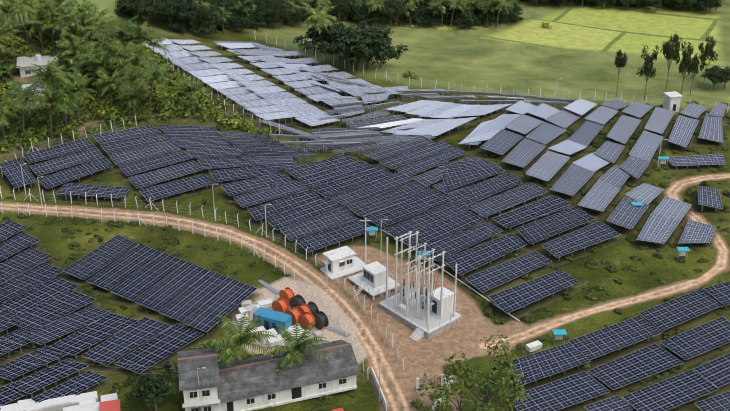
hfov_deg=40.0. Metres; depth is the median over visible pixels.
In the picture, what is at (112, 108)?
hill shrub
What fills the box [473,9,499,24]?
tree
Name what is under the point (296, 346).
yard palm
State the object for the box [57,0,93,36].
hill palm
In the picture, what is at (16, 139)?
hill shrub
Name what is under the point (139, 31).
hill palm
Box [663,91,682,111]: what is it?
building
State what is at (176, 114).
hill shrub
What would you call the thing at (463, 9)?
palm
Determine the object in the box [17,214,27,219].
weed
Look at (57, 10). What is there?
hill palm
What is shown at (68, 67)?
banana
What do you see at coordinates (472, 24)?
tree
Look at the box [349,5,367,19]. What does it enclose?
tree
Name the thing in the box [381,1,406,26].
tree
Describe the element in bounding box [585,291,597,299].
weed
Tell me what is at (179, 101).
hill shrub
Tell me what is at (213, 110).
hill shrub
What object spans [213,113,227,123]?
hill shrub
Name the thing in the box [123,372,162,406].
tree
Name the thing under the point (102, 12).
hill palm
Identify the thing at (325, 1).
palm
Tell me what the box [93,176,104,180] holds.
weed
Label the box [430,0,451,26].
palm
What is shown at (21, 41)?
hill shrub
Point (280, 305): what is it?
cable drum
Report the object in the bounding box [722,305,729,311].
weed
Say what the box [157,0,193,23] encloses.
tree
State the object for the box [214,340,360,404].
long shed roof
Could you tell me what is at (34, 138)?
hill shrub
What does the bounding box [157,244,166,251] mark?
weed
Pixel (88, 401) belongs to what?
roof
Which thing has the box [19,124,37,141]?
hill shrub
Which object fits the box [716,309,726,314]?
weed
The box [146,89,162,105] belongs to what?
hill shrub
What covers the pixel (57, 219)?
weed
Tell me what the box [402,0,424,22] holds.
palm
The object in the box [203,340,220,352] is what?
shrub
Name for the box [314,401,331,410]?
weed
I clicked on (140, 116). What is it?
hill shrub
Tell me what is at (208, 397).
building wall
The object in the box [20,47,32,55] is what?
hill shrub
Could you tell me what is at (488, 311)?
weed
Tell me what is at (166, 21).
tree
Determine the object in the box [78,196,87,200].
weed
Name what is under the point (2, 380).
weed
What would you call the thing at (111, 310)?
weed
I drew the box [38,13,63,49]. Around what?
hill palm
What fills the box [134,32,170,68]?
hill palm
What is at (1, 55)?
hill shrub
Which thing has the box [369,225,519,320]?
cable duct
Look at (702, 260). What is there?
weed
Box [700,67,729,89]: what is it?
tree
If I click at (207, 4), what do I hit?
palm
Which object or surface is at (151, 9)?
tree
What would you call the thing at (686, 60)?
tall tree
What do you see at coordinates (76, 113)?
hill shrub
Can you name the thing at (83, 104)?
hill shrub
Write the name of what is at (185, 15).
tree
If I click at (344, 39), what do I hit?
tree
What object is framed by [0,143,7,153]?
hill shrub
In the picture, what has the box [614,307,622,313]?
weed
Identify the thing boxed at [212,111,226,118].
hill shrub
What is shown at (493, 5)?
palm
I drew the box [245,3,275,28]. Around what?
tree
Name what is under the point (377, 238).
weed
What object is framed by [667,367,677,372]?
weed
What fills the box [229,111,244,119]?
hill shrub
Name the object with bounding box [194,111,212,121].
hill shrub
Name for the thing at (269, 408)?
weed
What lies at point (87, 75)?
hill shrub
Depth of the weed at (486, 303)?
177.25 m
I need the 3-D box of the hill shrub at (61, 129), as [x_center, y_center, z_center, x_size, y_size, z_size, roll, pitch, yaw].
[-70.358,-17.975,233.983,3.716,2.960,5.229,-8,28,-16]
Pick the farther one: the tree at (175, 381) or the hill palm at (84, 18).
the hill palm at (84, 18)
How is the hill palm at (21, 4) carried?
on the terrain
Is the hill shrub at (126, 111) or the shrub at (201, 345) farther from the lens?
the hill shrub at (126, 111)
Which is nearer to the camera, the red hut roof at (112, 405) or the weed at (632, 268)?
the red hut roof at (112, 405)
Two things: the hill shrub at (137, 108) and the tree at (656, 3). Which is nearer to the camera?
the hill shrub at (137, 108)
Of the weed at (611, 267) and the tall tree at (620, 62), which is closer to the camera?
the weed at (611, 267)
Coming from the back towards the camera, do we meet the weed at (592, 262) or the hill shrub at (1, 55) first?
the hill shrub at (1, 55)
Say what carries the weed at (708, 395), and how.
on the terrain
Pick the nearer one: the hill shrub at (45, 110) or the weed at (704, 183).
the weed at (704, 183)
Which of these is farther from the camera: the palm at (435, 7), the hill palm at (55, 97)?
the palm at (435, 7)
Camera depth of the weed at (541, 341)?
167.33 m
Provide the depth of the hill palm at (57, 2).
261.13 m
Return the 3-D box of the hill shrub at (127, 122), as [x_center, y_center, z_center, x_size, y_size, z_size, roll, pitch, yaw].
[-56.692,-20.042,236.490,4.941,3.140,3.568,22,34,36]
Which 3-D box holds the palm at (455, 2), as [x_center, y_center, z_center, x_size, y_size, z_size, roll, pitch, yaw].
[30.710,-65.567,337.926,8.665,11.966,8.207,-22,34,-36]
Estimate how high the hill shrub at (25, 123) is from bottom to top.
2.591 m
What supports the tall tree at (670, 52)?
on the terrain
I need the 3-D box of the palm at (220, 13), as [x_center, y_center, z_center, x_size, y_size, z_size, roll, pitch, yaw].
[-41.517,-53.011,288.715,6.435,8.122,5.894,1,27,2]
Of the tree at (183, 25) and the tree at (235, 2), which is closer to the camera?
the tree at (183, 25)
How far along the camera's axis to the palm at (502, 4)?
335.90 m
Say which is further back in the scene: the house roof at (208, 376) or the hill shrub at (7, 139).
the hill shrub at (7, 139)
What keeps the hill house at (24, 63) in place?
on the terrain
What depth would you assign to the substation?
172.61 m
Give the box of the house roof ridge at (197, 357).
[177,354,216,359]
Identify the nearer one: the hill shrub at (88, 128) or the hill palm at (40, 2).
the hill shrub at (88, 128)
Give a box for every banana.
[0,64,19,82]
[35,75,57,86]
[54,59,74,69]
[62,68,79,81]
[63,66,82,74]
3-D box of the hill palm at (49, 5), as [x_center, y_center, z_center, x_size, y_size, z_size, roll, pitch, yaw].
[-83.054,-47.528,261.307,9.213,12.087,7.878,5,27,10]
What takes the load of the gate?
on the terrain
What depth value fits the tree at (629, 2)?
361.56 m
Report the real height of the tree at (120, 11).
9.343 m
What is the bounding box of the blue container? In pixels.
[253,307,291,334]
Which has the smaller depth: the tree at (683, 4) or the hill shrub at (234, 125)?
the hill shrub at (234, 125)
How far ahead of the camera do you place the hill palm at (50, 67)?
230.16 m
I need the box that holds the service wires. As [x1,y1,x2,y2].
[1,340,196,373]
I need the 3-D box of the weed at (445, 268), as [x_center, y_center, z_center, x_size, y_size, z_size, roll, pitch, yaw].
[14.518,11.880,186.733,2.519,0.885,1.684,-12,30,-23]
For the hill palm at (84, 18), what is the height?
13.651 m
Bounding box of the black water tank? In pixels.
[165,360,174,373]
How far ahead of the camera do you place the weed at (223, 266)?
185.51 m
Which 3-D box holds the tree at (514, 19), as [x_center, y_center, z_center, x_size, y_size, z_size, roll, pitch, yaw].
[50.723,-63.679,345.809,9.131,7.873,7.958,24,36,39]
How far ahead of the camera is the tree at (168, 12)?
278.19 m
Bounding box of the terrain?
[0,0,729,410]
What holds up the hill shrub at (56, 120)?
on the terrain
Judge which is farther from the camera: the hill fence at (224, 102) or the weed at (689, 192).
the hill fence at (224, 102)
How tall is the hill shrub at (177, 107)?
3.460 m
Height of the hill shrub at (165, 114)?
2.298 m
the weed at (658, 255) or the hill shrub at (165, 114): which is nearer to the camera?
the weed at (658, 255)
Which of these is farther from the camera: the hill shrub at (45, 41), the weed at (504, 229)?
the hill shrub at (45, 41)
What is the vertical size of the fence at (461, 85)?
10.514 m
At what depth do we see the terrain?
205.64 m
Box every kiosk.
[366,227,377,234]
[418,251,430,262]
[552,329,566,345]
[631,202,643,206]
[658,156,669,167]
[676,247,689,260]
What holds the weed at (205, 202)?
on the terrain
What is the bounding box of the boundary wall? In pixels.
[371,367,456,410]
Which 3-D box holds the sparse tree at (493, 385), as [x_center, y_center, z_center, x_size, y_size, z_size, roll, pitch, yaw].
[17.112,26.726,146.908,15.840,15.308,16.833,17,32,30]
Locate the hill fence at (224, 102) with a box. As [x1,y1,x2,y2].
[155,49,280,133]
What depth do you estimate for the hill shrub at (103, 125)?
234.76 m
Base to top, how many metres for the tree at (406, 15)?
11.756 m
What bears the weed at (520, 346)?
on the terrain
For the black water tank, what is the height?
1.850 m
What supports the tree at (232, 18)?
on the terrain
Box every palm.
[0,0,19,42]
[0,16,25,64]
[0,22,18,54]
[0,79,45,129]
[0,97,18,144]
[5,0,36,46]
[9,0,44,26]
[18,7,54,48]
[25,55,76,123]
[27,80,76,139]
[32,0,61,39]
[32,0,62,32]
[34,0,68,43]
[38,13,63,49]
[42,0,71,16]
[43,79,86,129]
[48,5,90,36]
[52,69,96,125]
[54,35,87,60]
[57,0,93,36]
[59,26,87,55]
[63,5,99,42]
[65,56,96,89]
[67,32,100,71]
[69,0,98,31]
[73,41,108,85]
[79,50,120,96]
[82,13,119,48]
[84,4,112,40]
[91,47,120,86]
[92,68,127,112]
[96,33,122,74]
[98,16,138,72]
[101,27,127,47]
[103,51,137,88]
[104,36,145,65]
[104,49,133,76]
[111,64,144,109]
[113,82,148,120]
[114,40,158,92]
[118,21,156,67]
[123,25,152,64]
[130,56,178,115]
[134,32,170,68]
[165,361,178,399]
[173,75,207,115]
[194,0,213,11]
[203,312,276,370]
[211,6,230,33]
[231,1,250,30]
[242,0,259,20]
[266,320,328,375]
[286,0,301,25]
[300,0,336,53]
[314,0,331,23]
[353,0,369,11]
[365,0,383,23]
[374,0,387,21]
[401,0,416,26]
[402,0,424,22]
[426,0,445,22]
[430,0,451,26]
[445,0,467,26]
[456,2,472,24]
[463,0,485,9]
[475,0,489,20]
[478,2,494,27]
[484,0,503,25]
[490,0,512,27]
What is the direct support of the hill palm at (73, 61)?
on the terrain
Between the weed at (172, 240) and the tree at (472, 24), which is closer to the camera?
the weed at (172, 240)
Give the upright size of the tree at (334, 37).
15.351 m
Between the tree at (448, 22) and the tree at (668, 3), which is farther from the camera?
the tree at (668, 3)
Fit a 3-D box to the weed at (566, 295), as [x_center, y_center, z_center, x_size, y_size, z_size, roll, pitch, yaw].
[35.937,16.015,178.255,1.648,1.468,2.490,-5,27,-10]
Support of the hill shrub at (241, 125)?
on the terrain
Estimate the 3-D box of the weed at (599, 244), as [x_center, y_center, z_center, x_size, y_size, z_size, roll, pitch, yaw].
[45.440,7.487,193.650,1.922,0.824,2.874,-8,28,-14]
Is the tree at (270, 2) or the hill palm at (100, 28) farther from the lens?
the tree at (270, 2)
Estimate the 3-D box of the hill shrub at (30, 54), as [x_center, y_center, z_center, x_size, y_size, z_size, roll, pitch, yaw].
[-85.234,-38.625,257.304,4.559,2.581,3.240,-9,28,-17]
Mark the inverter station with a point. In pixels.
(370, 279)
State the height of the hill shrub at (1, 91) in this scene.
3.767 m
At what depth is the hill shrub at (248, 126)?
233.94 m
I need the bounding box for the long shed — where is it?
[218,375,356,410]
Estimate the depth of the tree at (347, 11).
342.66 m
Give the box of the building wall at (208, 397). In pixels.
[182,387,219,410]
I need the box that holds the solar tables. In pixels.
[0,38,729,410]
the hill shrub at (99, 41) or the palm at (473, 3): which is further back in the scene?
the palm at (473, 3)
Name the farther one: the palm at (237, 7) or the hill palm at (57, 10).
the palm at (237, 7)
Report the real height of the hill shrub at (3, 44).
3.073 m
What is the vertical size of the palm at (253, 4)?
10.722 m
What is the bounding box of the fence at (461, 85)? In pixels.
[254,31,728,111]
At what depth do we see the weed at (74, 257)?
186.83 m
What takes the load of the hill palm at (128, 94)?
on the terrain
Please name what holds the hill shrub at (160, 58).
on the terrain
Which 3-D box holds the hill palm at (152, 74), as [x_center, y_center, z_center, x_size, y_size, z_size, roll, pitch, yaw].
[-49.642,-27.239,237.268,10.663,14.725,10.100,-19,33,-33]
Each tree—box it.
[114,0,137,17]
[120,0,148,22]
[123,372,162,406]
[125,371,178,410]
[133,0,160,26]
[136,0,163,23]
[148,0,187,29]
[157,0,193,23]
[160,8,195,29]
[165,17,198,33]
[175,2,211,33]
[185,19,209,34]
[194,0,221,18]
[194,13,221,35]
[195,5,222,26]
[196,0,222,5]
[210,0,241,9]
[214,2,239,24]
[218,0,248,15]
[218,15,235,29]
[230,12,257,31]
[242,0,262,16]
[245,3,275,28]
[247,1,265,10]
[256,0,281,27]
[264,9,287,28]
[270,1,292,27]
[280,6,290,27]
[284,8,308,25]
[291,0,312,26]
[293,20,346,55]
[305,4,323,16]
[308,23,351,45]
[312,0,338,15]
[315,29,370,68]
[319,0,355,19]
[320,39,341,64]
[327,25,376,62]
[329,27,388,70]
[334,9,356,20]
[335,26,392,68]
[347,20,387,59]
[348,0,369,17]
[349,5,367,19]
[351,6,376,23]
[365,21,407,67]
[366,6,383,23]
[376,0,402,25]
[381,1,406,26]
[384,0,414,23]
[404,5,429,24]
[413,0,440,11]
[416,334,525,410]
[417,5,440,19]
[421,15,441,26]
[426,3,456,19]
[432,360,509,410]
[435,9,455,23]
[443,2,468,12]
[443,9,459,24]
[453,10,479,27]
[459,7,480,14]
[460,14,480,27]
[464,368,530,410]
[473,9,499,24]
[492,9,515,22]
[498,0,522,14]
[504,11,523,22]
[529,0,543,5]
[556,0,576,5]
[573,0,596,5]
[592,0,615,8]
[614,49,627,95]
[619,0,640,9]
[635,0,653,7]
[636,45,658,99]
[644,0,668,11]
[660,31,682,91]
[662,1,673,7]
[668,0,689,9]
[669,0,692,10]
[675,40,698,94]
[678,0,696,10]
[685,53,705,94]
[686,0,704,10]
[697,0,721,13]
[698,34,718,82]
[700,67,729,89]
[710,65,729,88]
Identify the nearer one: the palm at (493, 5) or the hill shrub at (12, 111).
the hill shrub at (12, 111)
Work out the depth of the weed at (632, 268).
185.31 m
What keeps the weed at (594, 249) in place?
on the terrain
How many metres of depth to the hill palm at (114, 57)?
246.80 m
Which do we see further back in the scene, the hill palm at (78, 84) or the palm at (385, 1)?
the palm at (385, 1)
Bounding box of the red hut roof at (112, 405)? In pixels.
[100,399,120,410]
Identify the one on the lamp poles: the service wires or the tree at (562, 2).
the service wires
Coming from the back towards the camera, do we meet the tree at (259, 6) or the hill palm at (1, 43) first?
the tree at (259, 6)
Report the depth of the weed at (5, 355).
159.20 m
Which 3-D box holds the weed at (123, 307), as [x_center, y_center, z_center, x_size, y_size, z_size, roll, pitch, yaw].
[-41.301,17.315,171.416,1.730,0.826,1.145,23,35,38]
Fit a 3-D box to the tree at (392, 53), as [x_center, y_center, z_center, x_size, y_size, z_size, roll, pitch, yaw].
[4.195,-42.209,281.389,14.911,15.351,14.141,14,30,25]
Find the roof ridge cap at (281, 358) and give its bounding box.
[219,343,350,371]
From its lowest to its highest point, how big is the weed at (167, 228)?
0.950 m
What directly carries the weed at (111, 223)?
on the terrain
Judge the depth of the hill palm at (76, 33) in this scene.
253.94 m
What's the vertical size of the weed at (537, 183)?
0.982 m
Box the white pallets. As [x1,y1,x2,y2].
[235,299,305,348]
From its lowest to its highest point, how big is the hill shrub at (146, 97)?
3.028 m
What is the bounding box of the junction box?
[525,340,541,351]
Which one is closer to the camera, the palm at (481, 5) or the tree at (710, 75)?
the tree at (710, 75)
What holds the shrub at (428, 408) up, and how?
on the terrain
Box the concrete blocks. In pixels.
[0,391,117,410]
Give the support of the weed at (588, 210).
on the terrain
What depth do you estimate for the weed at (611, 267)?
185.56 m
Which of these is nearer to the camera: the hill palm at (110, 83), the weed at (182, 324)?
the weed at (182, 324)
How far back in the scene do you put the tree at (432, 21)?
338.11 m
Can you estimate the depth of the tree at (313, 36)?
282.87 m
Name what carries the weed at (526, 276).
on the terrain
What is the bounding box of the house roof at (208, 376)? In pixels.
[177,348,219,390]
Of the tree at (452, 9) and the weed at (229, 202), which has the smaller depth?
the weed at (229, 202)
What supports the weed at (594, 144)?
on the terrain
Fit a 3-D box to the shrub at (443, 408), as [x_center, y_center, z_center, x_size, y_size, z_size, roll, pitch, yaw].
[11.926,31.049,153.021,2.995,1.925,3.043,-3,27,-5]
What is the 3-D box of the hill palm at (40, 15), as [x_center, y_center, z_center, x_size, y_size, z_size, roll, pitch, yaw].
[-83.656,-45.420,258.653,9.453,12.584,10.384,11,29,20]
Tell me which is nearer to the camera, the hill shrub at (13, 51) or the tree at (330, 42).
the hill shrub at (13, 51)
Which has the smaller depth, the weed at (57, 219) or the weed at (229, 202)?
the weed at (57, 219)
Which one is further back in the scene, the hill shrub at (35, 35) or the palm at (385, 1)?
the palm at (385, 1)
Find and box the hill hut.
[22,84,44,99]
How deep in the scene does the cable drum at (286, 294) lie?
175.46 m
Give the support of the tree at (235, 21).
on the terrain
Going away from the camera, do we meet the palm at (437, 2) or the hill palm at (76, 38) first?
the hill palm at (76, 38)
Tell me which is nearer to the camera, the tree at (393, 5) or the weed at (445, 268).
the weed at (445, 268)
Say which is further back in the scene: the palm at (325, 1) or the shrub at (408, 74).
the palm at (325, 1)
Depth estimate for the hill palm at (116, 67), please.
244.72 m
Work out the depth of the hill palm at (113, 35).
253.59 m
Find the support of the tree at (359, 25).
on the terrain
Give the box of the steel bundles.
[257,279,354,350]
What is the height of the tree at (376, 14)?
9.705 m
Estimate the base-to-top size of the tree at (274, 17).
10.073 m
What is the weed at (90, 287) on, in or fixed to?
on the terrain
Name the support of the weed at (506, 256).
on the terrain
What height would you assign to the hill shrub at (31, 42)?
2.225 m
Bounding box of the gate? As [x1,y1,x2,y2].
[416,373,443,391]
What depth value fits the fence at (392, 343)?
196.02 m
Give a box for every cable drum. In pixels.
[272,298,288,312]
[279,287,294,303]
[285,307,300,325]
[289,294,305,307]
[296,303,311,314]
[299,312,315,329]
[307,301,318,314]
[313,311,328,329]
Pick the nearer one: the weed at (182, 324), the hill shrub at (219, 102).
the weed at (182, 324)
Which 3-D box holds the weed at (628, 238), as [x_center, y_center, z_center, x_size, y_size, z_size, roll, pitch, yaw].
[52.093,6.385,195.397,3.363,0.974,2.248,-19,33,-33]
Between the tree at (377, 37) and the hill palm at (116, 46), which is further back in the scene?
the tree at (377, 37)
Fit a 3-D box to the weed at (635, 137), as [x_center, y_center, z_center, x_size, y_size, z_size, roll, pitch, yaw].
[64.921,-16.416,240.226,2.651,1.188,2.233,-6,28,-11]
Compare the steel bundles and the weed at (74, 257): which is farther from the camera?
the weed at (74, 257)
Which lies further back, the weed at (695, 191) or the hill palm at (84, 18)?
the hill palm at (84, 18)
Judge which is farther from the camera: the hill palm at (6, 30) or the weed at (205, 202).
the hill palm at (6, 30)
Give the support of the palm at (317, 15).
on the terrain
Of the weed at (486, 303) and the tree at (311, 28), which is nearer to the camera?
the weed at (486, 303)
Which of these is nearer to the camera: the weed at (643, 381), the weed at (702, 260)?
the weed at (643, 381)
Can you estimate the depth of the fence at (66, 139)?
229.86 m
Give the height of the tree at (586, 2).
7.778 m
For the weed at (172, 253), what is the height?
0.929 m
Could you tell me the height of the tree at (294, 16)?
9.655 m
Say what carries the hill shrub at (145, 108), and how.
on the terrain
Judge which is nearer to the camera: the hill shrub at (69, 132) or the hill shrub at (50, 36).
the hill shrub at (69, 132)
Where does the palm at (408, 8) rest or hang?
on the terrain
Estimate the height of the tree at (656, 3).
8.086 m
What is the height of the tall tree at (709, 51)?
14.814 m
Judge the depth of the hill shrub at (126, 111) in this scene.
238.75 m
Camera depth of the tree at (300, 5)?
322.88 m
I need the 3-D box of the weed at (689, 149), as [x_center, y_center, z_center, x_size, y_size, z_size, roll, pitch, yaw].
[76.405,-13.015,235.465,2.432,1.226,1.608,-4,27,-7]
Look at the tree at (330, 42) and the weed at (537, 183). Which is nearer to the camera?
the weed at (537, 183)
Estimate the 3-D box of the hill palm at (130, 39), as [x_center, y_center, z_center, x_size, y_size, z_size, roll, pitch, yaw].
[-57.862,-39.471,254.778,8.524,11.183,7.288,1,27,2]
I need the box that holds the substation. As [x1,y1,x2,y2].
[360,218,461,340]
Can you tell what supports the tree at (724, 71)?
on the terrain
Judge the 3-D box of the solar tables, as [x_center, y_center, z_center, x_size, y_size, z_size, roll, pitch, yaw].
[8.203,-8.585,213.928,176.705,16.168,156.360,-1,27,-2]
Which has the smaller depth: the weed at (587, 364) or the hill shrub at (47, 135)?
the weed at (587, 364)
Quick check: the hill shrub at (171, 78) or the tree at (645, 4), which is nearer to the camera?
the hill shrub at (171, 78)
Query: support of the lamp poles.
on the terrain
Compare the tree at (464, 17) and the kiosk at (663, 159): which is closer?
the kiosk at (663, 159)
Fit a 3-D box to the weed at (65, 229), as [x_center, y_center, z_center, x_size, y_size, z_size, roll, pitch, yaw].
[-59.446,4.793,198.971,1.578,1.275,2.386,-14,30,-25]
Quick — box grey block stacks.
[238,296,322,347]
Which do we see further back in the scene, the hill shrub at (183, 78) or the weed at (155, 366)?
the hill shrub at (183, 78)
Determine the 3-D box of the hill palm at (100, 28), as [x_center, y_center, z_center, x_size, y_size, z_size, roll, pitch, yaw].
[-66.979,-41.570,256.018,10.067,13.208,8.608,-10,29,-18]
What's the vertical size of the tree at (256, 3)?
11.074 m
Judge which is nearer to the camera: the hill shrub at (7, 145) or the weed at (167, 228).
the weed at (167, 228)
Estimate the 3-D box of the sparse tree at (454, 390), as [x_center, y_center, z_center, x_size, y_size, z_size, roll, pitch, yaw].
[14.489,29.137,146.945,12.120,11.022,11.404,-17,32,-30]
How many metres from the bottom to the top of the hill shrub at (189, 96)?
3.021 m
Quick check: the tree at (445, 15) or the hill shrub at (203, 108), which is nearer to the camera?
the hill shrub at (203, 108)
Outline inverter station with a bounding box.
[348,261,399,300]
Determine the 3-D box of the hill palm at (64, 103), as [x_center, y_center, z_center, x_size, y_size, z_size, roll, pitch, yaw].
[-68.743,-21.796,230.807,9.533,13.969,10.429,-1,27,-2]
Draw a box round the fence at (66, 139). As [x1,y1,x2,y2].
[1,116,136,177]
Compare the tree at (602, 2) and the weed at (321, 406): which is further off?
the tree at (602, 2)
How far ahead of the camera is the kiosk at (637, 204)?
204.68 m
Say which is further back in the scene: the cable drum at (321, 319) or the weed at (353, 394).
the cable drum at (321, 319)
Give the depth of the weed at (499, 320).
173.05 m
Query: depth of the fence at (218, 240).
192.78 m
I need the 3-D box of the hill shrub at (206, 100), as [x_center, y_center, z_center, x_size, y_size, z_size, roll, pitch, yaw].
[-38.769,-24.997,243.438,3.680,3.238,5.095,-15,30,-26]
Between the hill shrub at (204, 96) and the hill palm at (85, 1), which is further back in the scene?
the hill palm at (85, 1)
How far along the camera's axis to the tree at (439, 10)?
343.81 m
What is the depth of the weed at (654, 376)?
158.32 m
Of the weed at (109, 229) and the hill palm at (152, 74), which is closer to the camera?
the weed at (109, 229)
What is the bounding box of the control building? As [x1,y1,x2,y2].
[320,246,366,279]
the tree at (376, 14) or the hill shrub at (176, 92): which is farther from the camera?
the tree at (376, 14)
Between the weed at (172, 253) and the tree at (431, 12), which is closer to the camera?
the weed at (172, 253)
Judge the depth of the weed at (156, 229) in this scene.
198.44 m
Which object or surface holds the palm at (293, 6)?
on the terrain
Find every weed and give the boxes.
[0,352,11,358]
[0,377,6,383]
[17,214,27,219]
[51,217,62,222]
[61,226,69,232]
[67,229,75,234]
[69,253,79,260]
[71,241,80,247]
[76,247,86,250]
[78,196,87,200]
[83,284,95,294]
[84,218,95,224]
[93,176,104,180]
[104,226,112,231]
[105,308,115,312]
[107,221,115,226]
[110,388,119,393]
[112,380,125,388]
[115,221,123,227]
[120,304,127,309]
[126,221,140,226]
[148,363,164,370]
[151,227,159,231]
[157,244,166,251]
[163,225,171,229]
[163,234,171,239]
[166,251,175,255]
[167,238,178,244]
[175,321,192,327]
[202,200,209,204]
[202,243,208,249]
[209,266,223,272]
[215,260,224,266]
[219,127,229,131]
[220,264,227,269]
[223,199,234,204]
[225,250,234,255]
[250,260,258,267]
[264,406,273,410]
[272,269,281,274]
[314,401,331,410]
[317,395,329,401]
[349,392,357,396]
[363,238,370,244]
[372,235,384,242]
[438,266,447,272]
[482,300,496,307]
[483,307,495,318]
[488,152,498,157]
[493,316,506,324]
[500,226,507,232]
[501,253,510,258]
[509,251,518,257]
[516,343,524,349]
[519,273,532,280]
[521,315,532,321]
[531,181,541,187]
[536,338,544,346]
[542,183,553,186]
[553,265,563,269]
[562,291,572,300]
[564,255,573,260]
[579,362,591,367]
[584,208,592,212]
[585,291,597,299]
[586,259,596,265]
[590,141,600,147]
[590,247,599,251]
[594,285,604,289]
[596,241,605,247]
[603,136,612,141]
[605,263,617,271]
[614,277,623,283]
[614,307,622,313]
[624,265,638,271]
[625,235,636,240]
[629,238,640,244]
[629,255,640,260]
[631,135,639,139]
[638,245,647,249]
[638,377,649,384]
[648,373,660,380]
[653,252,663,258]
[658,183,667,187]
[661,371,669,376]
[662,332,673,339]
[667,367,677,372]
[675,256,685,262]
[675,327,687,334]
[685,148,694,151]
[685,190,693,195]
[686,188,697,193]
[697,258,708,262]
[697,360,710,365]
[700,181,709,185]
[700,393,712,398]
[703,205,714,209]
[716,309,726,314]
[718,165,727,169]
[719,217,728,221]
[722,205,729,211]
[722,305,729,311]
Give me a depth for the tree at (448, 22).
343.22 m
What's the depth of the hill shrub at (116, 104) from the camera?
239.86 m
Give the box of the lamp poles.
[20,78,667,410]
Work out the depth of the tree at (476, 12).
346.42 m
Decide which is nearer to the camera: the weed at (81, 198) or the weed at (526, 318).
the weed at (526, 318)
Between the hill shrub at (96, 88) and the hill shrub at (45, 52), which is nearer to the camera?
the hill shrub at (96, 88)
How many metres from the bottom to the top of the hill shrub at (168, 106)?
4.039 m
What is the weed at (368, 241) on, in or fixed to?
on the terrain
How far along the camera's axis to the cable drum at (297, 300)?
173.90 m
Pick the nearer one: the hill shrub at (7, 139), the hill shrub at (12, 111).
the hill shrub at (7, 139)
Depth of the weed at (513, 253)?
190.26 m
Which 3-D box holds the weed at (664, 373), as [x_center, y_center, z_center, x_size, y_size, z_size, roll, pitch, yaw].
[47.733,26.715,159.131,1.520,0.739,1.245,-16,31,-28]
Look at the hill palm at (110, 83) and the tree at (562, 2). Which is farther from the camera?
the tree at (562, 2)
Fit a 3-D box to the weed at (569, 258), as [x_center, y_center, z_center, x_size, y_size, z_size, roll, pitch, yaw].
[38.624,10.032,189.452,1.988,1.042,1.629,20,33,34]
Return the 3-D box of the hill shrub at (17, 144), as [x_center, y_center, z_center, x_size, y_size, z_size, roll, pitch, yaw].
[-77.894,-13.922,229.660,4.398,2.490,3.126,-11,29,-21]
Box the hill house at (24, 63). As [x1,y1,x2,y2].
[16,54,56,77]
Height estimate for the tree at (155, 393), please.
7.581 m
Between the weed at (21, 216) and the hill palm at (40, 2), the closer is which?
the weed at (21, 216)
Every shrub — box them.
[0,38,15,47]
[0,50,8,60]
[0,80,13,89]
[0,86,11,99]
[0,97,11,108]
[0,123,11,133]
[0,139,16,153]
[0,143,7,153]
[1,133,14,142]
[3,33,16,44]
[3,58,14,64]
[7,47,21,57]
[7,123,28,134]
[8,102,22,116]
[8,114,20,124]
[10,135,24,144]
[13,118,30,130]
[15,31,27,37]
[15,44,34,52]
[15,140,31,149]
[16,37,26,44]
[18,104,33,115]
[19,115,32,125]
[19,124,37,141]
[19,134,40,147]
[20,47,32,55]
[24,50,39,56]
[25,36,39,43]
[26,22,43,29]
[26,110,43,123]
[28,28,45,41]
[28,101,49,116]
[31,118,41,128]
[34,121,62,139]
[35,132,53,143]
[38,36,50,45]
[39,113,54,122]
[40,45,60,55]
[44,31,61,40]
[47,123,63,135]
[48,107,69,115]
[49,116,62,125]
[57,123,68,136]
[58,27,76,36]
[63,127,79,139]
[64,120,80,130]
[66,52,79,58]
[69,107,83,118]
[70,116,84,126]
[75,95,87,104]
[76,112,94,121]
[77,71,94,80]
[78,100,92,112]
[82,76,95,87]
[83,90,93,100]
[84,124,98,132]
[85,92,97,101]
[91,97,108,116]
[91,107,108,118]
[93,38,105,48]
[93,95,113,107]
[94,85,104,95]
[96,121,108,131]
[99,93,109,102]
[100,85,115,92]
[103,108,126,125]
[104,103,120,113]
[108,88,122,97]
[109,91,125,105]
[112,102,124,111]
[117,115,134,127]
[118,105,133,114]
[124,105,141,114]
[136,110,153,120]
[137,83,153,92]
[138,89,154,99]
[138,99,154,108]
[142,105,154,114]
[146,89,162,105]
[150,59,160,70]
[151,78,167,90]
[151,97,166,111]
[154,52,170,63]
[155,110,174,119]
[157,89,173,101]
[157,97,176,114]
[162,103,185,113]
[164,64,174,73]
[166,75,178,85]
[166,90,181,97]
[168,70,186,78]
[168,83,177,92]
[169,111,182,117]
[170,81,188,95]
[171,94,180,102]
[175,94,191,104]
[176,75,194,81]
[179,106,197,118]
[183,99,198,108]
[186,91,200,100]
[192,101,211,114]
[193,340,210,349]
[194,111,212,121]
[195,91,210,104]
[200,98,212,109]
[201,88,212,97]
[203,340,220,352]
[207,105,225,115]
[211,97,229,107]
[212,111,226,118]
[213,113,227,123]
[221,115,242,128]
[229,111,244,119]
[237,120,254,129]
[242,120,255,132]
[257,125,272,134]
[403,70,417,78]
[410,397,422,409]
[422,404,435,410]
[434,401,451,410]
[541,22,551,28]
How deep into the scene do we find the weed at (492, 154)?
225.18 m
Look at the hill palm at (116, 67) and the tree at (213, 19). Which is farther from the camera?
the tree at (213, 19)
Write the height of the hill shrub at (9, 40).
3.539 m
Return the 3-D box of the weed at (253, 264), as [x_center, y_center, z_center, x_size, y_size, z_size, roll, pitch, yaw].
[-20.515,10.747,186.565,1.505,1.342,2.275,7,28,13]
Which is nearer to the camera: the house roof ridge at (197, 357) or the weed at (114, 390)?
the house roof ridge at (197, 357)
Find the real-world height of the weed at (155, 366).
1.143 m
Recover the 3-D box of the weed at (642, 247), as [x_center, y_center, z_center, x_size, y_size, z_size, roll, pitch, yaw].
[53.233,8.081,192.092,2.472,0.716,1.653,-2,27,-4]

